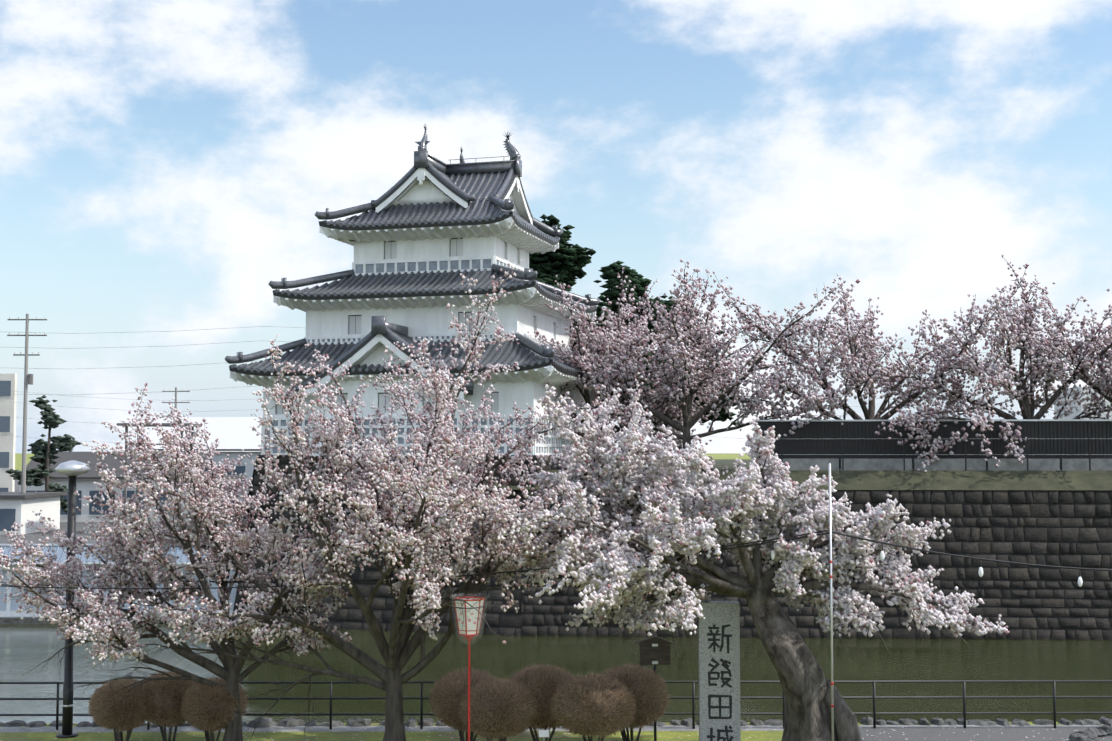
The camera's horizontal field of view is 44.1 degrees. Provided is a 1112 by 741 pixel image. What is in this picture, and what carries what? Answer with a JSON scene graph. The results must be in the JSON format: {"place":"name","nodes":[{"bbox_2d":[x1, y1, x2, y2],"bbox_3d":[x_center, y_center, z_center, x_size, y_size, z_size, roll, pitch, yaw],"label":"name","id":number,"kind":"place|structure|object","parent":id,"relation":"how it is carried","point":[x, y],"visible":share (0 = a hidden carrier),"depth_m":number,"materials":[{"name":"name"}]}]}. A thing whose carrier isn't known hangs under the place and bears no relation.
{"place":"outdoors","nodes":[
{"label":"outdoors","id":0,"kind":"place"},
{"bbox_2d":[0,480,237,543],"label":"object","id":1,"kind":"structure","parent":0,"point":[34,538],"depth_m":99.20,"materials":[{"name":"concrete"}]},
{"bbox_2d":[0,373,16,491],"bbox_3d":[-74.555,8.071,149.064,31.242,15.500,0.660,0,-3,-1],"label":"school building","id":2,"kind":"structure","parent":1,"relation":"on","point":[8,383],"depth_m":149.04,"materials":[{"name":"white paint"}]},
{"bbox_2d":[0,492,66,534],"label":"house","id":3,"kind":"structure","parent":1,"relation":"on","point":[18,507],"depth_m":100.53,"materials":[{"name":"white paint"}]},
{"bbox_2d":[5,395,80,512],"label":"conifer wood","id":4,"kind":"object","parent":1,"relation":"on","point":[46,452],"visible":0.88,"depth_m":109.30,"materials":[{"name":"green plant"}]},
{"bbox_2d":[13,475,246,521],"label":"house","id":5,"kind":"structure","parent":1,"relation":"on","point":[86,488],"depth_m":116.89,"materials":[{"name":"plaster"},{"name":"glass"},{"name":"light concrete"}]},
{"bbox_2d":[16,417,260,479],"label":"house roofs","id":6,"kind":"structure","parent":5,"relation":"on","point":[233,432],"depth_m":134.87,"materials":[{"name":"grey"}]},
{"bbox_2d":[117,423,201,534],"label":"steel frame tower","id":7,"kind":"structure","parent":1,"relation":"on","point":[126,447],"depth_m":99.15,"materials":[{"name":"grey metal"}]},
{"bbox_2d":[141,449,260,480],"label":"building","id":8,"kind":"structure","parent":1,"relation":"on","point":[248,468],"depth_m":134.11,"materials":[{"name":"grey concrete"}]},
{"bbox_2d":[207,481,250,526],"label":"house","id":9,"kind":"structure","parent":1,"relation":"on","point":[239,499],"depth_m":109.07,"materials":[{"name":"grey concrete"}]},
{"bbox_2d":[0,453,1104,740],"bbox_3d":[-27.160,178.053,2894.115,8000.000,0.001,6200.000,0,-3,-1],"label":"ground","id":10,"kind":"structure","parent":0,"point":[646,735],"depth_m":28.78,"materials":[{"name":"green plant"}]},
{"bbox_2d":[55,460,89,737],"bbox_3d":[-10.272,4.799,28.991,0.720,5.780,0.720,0,-3,-1],"label":"lamp post","id":11,"kind":"object","parent":10,"relation":"on","point":[72,470],"visible":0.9,"depth_m":28.87,"materials":[{"name":"black metal"}]},
{"bbox_2d":[87,678,150,740],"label":"round shrub","id":12,"kind":"object","parent":10,"relation":"on","point":[127,715],"visible":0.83,"depth_m":27.65,"materials":[{"name":"brown plant"}]},
{"bbox_2d":[141,668,196,740],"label":"round shrub","id":13,"kind":"object","parent":10,"relation":"on","point":[162,698],"visible":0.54,"depth_m":27.84,"materials":[{"name":"brown plant"}]},
{"bbox_2d":[0,383,414,740],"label":"cherry tree","id":14,"kind":"object","parent":10,"relation":"on","point":[142,557],"visible":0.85,"depth_m":27.70,"materials":[{"name":"pink plant"}]},
{"bbox_2d":[179,675,248,740],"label":"round shrub","id":15,"kind":"object","parent":10,"relation":"on","point":[206,709],"visible":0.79,"depth_m":27.52,"materials":[{"name":"brown plant"}]},
{"bbox_2d":[110,259,684,740],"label":"cherry tree","id":16,"kind":"object","parent":10,"relation":"on","point":[420,539],"visible":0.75,"depth_m":26.65,"materials":[{"name":"pink plant"}]},
{"bbox_2d":[1,387,863,442],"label":"utility pole","id":17,"kind":"object","parent":10,"relation":"on","point":[175,391],"visible":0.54,"depth_m":149.33,"materials":[{"name":"grey concrete"}]},
{"bbox_2d":[428,667,497,740],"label":"round shrub","id":18,"kind":"object","parent":10,"relation":"on","point":[448,691],"visible":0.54,"depth_m":27.32,"materials":[{"name":"brown plant"}]},
{"bbox_2d":[449,593,486,740],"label":"festival lantern","id":19,"kind":"object","parent":10,"relation":"on","point":[471,623],"visible":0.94,"depth_m":25.91,"materials":[{"name":"white paper"}]},
{"bbox_2d":[7,314,984,492],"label":"utility pole","id":20,"kind":"object","parent":10,"relation":"on","point":[28,378],"visible":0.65,"depth_m":104.47,"materials":[{"name":"grey concrete"}]},
{"bbox_2d":[458,676,538,740],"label":"round shrub","id":21,"kind":"object","parent":10,"relation":"on","point":[502,709],"visible":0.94,"depth_m":26.65,"materials":[{"name":"brown plant"}]},
{"bbox_2d":[506,663,574,740],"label":"round shrub","id":22,"kind":"object","parent":10,"relation":"on","point":[540,682],"visible":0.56,"depth_m":27.34,"materials":[{"name":"brown plant"}]},
{"bbox_2d":[539,730,548,740],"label":"plant label","id":23,"kind":"object","parent":10,"relation":"on","point":[543,733],"visible":1,"depth_m":26.87,"materials":[{"name":"silver metal"}]},
{"bbox_2d":[0,716,1111,727],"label":"bank rocks","id":24,"kind":"object","parent":10,"relation":"on","point":[361,722],"visible":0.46,"depth_m":29.96,"materials":[{"name":"grey stone"}]},
{"bbox_2d":[0,463,1111,740],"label":"festival light string","id":25,"kind":"object","parent":10,"relation":"on","point":[882,557],"visible":0.73,"depth_m":26.03,"materials":[{"name":"silver metal"}]},
{"bbox_2d":[547,671,637,740],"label":"round shrub","id":26,"kind":"object","parent":10,"relation":"on","point":[589,705],"visible":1,"depth_m":26.65,"materials":[{"name":"brown plant"}]},
{"bbox_2d":[602,663,670,740],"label":"round shrub","id":27,"kind":"object","parent":10,"relation":"on","point":[647,687],"visible":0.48,"depth_m":27.44,"materials":[{"name":"brown plant"}]},
{"bbox_2d":[635,636,673,740],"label":"notice board","id":28,"kind":"object","parent":10,"relation":"on","point":[654,650],"visible":0.85,"depth_m":28.26,"materials":[{"name":"black paint"}]},
{"bbox_2d":[232,455,1111,639],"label":"stone wall","id":29,"kind":"structure","parent":10,"relation":"on","point":[1069,528],"depth_m":53.73,"materials":[{"name":"black stone"}]},
{"bbox_2d":[482,459,1111,489],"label":"honmaru top","id":30,"kind":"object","parent":29,"relation":"on","point":[913,479],"visible":0.22,"depth_m":55.44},
{"bbox_2d":[225,122,603,455],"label":"castle tower","id":31,"kind":"structure","parent":30,"relation":"on","point":[424,232],"depth_m":59.84,"materials":[{"name":"paint"}]},
{"bbox_2d":[529,214,646,403],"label":"pine tree","id":32,"kind":"object","parent":30,"relation":"on","point":[565,262],"visible":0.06,"depth_m":69.46,"materials":[{"name":"green plant"}]},
{"bbox_2d":[454,266,749,468],"bbox_3d":[1.192,-0.152,60.361,15.093,9.420,5.827,1,-3,-10],"label":"cherry wood","id":33,"kind":"object","parent":30,"relation":"on","point":[630,341],"visible":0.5,"depth_m":60.69,"materials":[{"name":"pink plant"}]},
{"bbox_2d":[593,261,684,412],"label":"pine tree","id":34,"kind":"object","parent":30,"relation":"on","point":[613,281],"visible":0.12,"depth_m":73.74,"materials":[{"name":"green plant"}]},
{"bbox_2d":[570,279,776,449],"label":"cherry wood","id":35,"kind":"object","parent":30,"relation":"on","point":[659,337],"visible":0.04,"depth_m":65.75,"materials":[{"name":"pink plant"}]},
{"bbox_2d":[639,296,744,452],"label":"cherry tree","id":36,"kind":"object","parent":30,"relation":"on","point":[723,416],"visible":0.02,"depth_m":78.62,"materials":[{"name":"plant"}]},
{"bbox_2d":[534,259,858,469],"bbox_3d":[4.962,-0.062,58.918,16.042,9.080,6.878,0,-3,-1],"label":"cherry wood","id":37,"kind":"object","parent":30,"relation":"on","point":[678,347],"visible":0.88,"depth_m":58.74,"materials":[{"name":"pink plant"}]},
{"bbox_2d":[712,264,1039,435],"bbox_3d":[13.610,0.048,59.199,13.998,8.884,9.134,0,-3,-1],"label":"cherry tree","id":38,"kind":"object","parent":30,"relation":"on","point":[868,356],"visible":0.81,"depth_m":57.93,"materials":[{"name":"pink plant"}]},
{"bbox_2d":[783,459,1111,470],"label":"wall","id":39,"kind":"structure","parent":30,"relation":"on","point":[980,464],"depth_m":56.66,"materials":[{"name":"concrete"}]},
{"bbox_2d":[754,419,1111,470],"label":"roof","id":40,"kind":"structure","parent":39,"relation":"on","point":[1089,439],"depth_m":57.41,"materials":[{"name":"grey tile"}]},
{"bbox_2d":[835,254,1111,471],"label":"cherry tree","id":41,"kind":"object","parent":30,"relation":"on","point":[1032,360],"visible":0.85,"depth_m":57.38,"materials":[{"name":"pink plant"}]},
{"bbox_2d":[961,274,1111,405],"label":"cherry wood","id":42,"kind":"object","parent":30,"relation":"on","point":[1071,360],"visible":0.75,"depth_m":57.78,"materials":[{"name":"pink plant"}]},
{"bbox_2d":[1054,386,1111,418],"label":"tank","id":43,"kind":"object","parent":30,"relation":"on","point":[1080,409],"visible":0.09,"depth_m":95.56,"materials":[{"name":"white"}]},
{"bbox_2d":[698,601,740,740],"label":"stone monument","id":44,"kind":"object","parent":10,"relation":"on","point":[719,664],"visible":1,"depth_m":27.20,"materials":[{"name":"stone"}]},
{"bbox_2d":[461,383,1016,740],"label":"old cherry wood","id":45,"kind":"object","parent":10,"relation":"on","point":[621,576],"visible":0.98,"depth_m":26.45,"materials":[{"name":"pink plant"}]},
{"bbox_2d":[0,624,1111,723],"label":"moat water","id":46,"kind":"structure","parent":0,"point":[24,648],"depth_m":45.23,"materials":[{"name":"green liquid"}]},
{"bbox_2d":[0,544,247,623],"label":"fence","id":47,"kind":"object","parent":46,"relation":"in","point":[9,614],"depth_m":57.65,"materials":[{"name":"metal"}]},
{"bbox_2d":[0,725,1111,740],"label":"paved path","id":48,"kind":"structure","parent":0,"point":[971,732],"depth_m":29.38,"materials":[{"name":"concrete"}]},
{"bbox_2d":[0,725,1075,740],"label":"fallen petals","id":49,"kind":"object","parent":48,"relation":"on","point":[565,733],"visible":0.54,"depth_m":28.93,"materials":[{"name":"pink"}]},
{"bbox_2d":[0,680,1111,729],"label":"railing","id":50,"kind":"object","parent":48,"relation":"on","point":[874,713],"visible":0.54,"depth_m":29.61,"materials":[{"name":"metal"}]},
{"bbox_2d":[1069,724,1111,740],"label":"path edge rocks","id":51,"kind":"object","parent":48,"relation":"on","point":[1091,734],"visible":0.62,"depth_m":28.45,"materials":[{"name":"grey stone"}]},
{"bbox_2d":[0,0,1111,452],"label":"sky","id":52,"kind":"structure","parent":0,"point":[163,163],"materials":[{"name":"blue"}]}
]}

